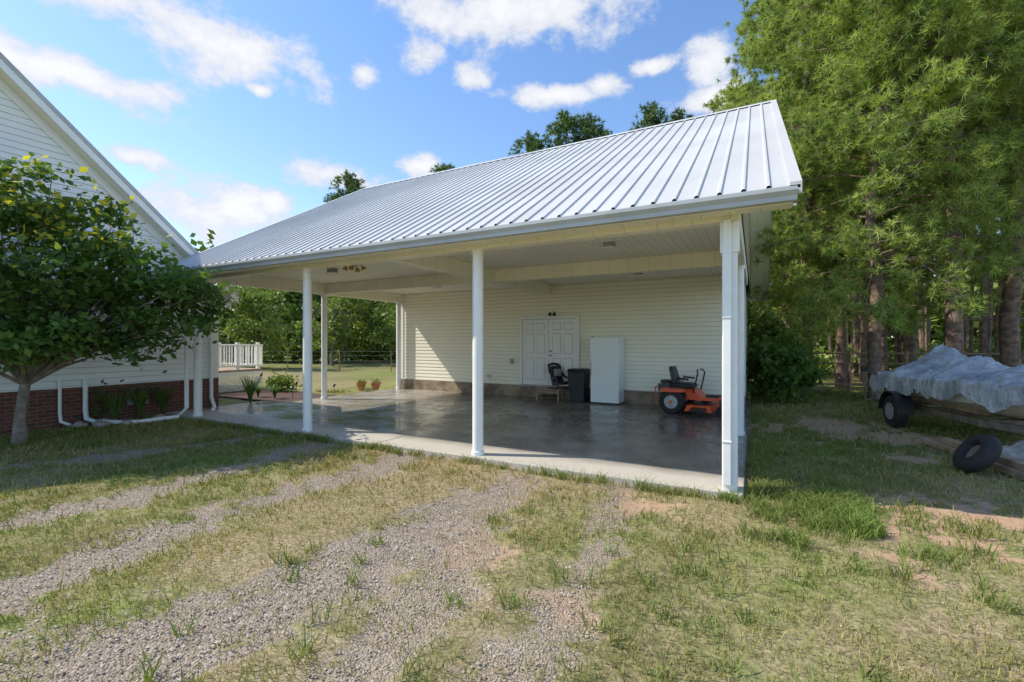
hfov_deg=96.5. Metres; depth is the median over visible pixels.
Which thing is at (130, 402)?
windows and vents
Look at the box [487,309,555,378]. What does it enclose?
wall fixtures
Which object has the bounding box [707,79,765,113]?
tall pine tree
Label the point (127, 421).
rock
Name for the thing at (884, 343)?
pine tree
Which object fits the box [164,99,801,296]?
metal roof
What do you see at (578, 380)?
trash bin
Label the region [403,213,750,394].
siding walls
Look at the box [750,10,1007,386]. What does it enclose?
pine tree
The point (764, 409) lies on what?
grass
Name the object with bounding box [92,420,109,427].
rock
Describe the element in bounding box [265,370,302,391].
shrub
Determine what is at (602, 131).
tall pine tree
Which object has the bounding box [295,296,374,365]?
deciduous tree
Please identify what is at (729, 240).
corner post with downspout
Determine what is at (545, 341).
double door
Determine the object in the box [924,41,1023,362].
pine tree
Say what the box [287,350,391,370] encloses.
wire fence
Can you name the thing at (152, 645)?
gravel
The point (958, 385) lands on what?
covered boat on trailer
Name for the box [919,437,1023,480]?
lumber pile
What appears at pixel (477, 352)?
round posts
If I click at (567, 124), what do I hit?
tall pine tree
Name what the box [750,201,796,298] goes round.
wall
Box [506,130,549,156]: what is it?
tall pine tree
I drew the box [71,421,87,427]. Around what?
rock
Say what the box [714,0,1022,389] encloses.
pine tree
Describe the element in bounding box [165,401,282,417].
side walk
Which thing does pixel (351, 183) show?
tall pine tree
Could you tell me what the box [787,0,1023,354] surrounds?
pine tree
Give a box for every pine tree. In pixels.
[322,169,365,359]
[428,163,454,172]
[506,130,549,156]
[535,108,598,148]
[557,110,613,145]
[621,100,673,132]
[661,106,694,123]
[702,0,832,328]
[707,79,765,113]
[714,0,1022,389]
[745,0,1023,401]
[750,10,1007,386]
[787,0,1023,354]
[792,27,1021,365]
[795,28,1002,371]
[850,0,1023,366]
[885,3,1023,361]
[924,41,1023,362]
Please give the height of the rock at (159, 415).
0.188 m
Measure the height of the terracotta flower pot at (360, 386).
0.270 m
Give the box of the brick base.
[0,377,219,434]
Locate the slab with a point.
(632, 441)
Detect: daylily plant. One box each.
[83,386,147,419]
[116,383,164,417]
[139,381,183,413]
[238,375,268,402]
[255,384,267,396]
[269,386,281,398]
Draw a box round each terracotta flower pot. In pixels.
[356,382,366,389]
[370,382,380,389]
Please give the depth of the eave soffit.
6.04 m
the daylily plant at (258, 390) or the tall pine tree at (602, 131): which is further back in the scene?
the tall pine tree at (602, 131)
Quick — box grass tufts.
[130,415,1023,681]
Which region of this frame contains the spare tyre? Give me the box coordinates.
[952,434,1002,472]
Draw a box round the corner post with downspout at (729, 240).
[720,219,739,491]
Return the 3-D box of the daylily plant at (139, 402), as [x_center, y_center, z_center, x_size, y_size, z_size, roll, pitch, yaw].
[-8.325,1.357,10.215,1.079,0.787,1.085,0,0,-12]
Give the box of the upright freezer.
[591,337,623,404]
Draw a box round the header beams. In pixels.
[202,214,747,302]
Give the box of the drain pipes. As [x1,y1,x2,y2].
[58,294,215,425]
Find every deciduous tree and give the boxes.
[219,285,297,367]
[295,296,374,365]
[358,301,395,351]
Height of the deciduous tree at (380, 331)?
6.630 m
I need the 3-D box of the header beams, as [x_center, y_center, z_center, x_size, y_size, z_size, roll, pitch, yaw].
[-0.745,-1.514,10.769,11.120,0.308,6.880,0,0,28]
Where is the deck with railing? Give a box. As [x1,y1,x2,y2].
[219,342,262,392]
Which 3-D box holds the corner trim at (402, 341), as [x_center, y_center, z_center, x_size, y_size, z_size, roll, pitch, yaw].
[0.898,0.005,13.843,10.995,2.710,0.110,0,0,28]
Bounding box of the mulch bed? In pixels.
[219,389,337,402]
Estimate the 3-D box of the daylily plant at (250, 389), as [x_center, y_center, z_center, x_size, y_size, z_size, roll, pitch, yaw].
[-7.160,1.353,12.614,1.038,0.794,1.106,0,0,-31]
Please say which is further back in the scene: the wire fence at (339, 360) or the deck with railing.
the wire fence at (339, 360)
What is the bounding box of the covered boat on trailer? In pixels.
[860,344,1023,433]
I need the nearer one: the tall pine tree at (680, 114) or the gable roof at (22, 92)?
the gable roof at (22, 92)
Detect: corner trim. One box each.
[213,299,218,376]
[401,286,744,395]
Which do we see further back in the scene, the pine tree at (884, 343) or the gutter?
the pine tree at (884, 343)
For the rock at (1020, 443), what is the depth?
6.59 m
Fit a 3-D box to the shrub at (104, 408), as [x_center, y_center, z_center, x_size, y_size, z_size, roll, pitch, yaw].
[-9.252,1.303,10.019,1.332,0.976,1.313,0,0,-36]
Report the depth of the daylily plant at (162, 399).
10.65 m
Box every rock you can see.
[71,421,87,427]
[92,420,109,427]
[120,419,132,425]
[152,414,164,417]
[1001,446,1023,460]
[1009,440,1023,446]
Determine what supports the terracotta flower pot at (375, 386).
on the ground at (534, 639)
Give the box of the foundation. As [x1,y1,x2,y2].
[401,379,747,409]
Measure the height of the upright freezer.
1.820 m
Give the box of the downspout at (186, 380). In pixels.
[102,302,188,424]
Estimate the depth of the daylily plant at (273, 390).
13.59 m
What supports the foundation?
on the slab
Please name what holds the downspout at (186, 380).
on the ground at (534, 639)
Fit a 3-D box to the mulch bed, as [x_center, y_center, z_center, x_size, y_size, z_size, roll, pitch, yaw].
[-7.716,1.760,14.572,4.200,0.080,1.950,0,0,28]
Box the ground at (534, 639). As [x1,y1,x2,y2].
[0,349,1023,681]
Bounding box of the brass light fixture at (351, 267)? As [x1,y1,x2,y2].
[342,265,366,271]
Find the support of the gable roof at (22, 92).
attached to the siding
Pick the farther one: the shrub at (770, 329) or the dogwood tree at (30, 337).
the shrub at (770, 329)
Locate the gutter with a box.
[151,185,797,279]
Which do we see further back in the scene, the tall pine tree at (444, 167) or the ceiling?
the tall pine tree at (444, 167)
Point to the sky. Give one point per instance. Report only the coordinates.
(233, 119)
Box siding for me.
[0,90,208,390]
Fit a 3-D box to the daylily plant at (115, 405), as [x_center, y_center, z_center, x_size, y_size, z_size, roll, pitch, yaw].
[-8.440,1.366,9.691,1.034,0.768,1.071,0,0,28]
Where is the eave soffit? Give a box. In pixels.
[190,202,795,301]
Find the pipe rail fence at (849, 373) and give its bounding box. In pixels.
[807,351,1023,392]
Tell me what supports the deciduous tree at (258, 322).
on the ground at (534, 639)
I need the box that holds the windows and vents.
[66,278,148,404]
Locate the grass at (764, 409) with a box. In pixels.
[0,389,1023,681]
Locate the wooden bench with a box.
[534,387,564,400]
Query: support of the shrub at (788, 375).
on the ground at (534, 639)
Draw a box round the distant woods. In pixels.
[189,45,1023,380]
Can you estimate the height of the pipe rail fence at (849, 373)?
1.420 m
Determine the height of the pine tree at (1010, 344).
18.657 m
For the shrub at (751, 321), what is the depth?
16.92 m
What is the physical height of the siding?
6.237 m
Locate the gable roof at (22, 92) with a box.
[0,52,238,309]
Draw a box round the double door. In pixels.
[519,315,579,387]
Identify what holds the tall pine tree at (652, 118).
on the ground at (534, 639)
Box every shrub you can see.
[73,379,123,419]
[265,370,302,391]
[746,330,831,405]
[747,310,827,396]
[748,302,771,366]
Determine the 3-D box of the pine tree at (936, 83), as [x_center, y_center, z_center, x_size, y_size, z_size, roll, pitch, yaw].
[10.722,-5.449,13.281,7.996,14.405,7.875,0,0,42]
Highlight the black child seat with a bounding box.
[547,362,568,389]
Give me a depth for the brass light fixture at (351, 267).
9.22 m
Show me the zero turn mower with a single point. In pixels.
(676, 394)
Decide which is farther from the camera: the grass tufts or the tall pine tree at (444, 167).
the tall pine tree at (444, 167)
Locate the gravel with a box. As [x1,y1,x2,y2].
[0,431,1022,681]
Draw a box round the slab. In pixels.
[183,388,750,501]
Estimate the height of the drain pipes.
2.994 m
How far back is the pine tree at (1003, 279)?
16.88 m
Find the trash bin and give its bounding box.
[567,368,590,401]
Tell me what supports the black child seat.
on the wooden bench
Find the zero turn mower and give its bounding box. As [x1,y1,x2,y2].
[655,366,721,416]
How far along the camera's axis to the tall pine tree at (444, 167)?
43.55 m
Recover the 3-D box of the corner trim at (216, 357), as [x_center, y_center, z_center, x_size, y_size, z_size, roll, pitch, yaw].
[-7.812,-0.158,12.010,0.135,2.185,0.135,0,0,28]
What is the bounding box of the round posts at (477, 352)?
[193,249,744,455]
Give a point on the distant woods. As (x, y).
(357, 349)
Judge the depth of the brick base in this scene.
9.59 m
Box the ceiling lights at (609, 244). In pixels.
[325,239,642,288]
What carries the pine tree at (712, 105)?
on the ground at (534, 639)
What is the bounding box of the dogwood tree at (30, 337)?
[0,151,255,445]
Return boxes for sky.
[0,0,1000,337]
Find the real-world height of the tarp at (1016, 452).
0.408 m
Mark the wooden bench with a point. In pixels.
(541, 391)
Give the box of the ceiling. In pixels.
[262,226,721,293]
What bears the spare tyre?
on the ground at (534, 639)
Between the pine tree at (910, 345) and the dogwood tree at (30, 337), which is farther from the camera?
the pine tree at (910, 345)

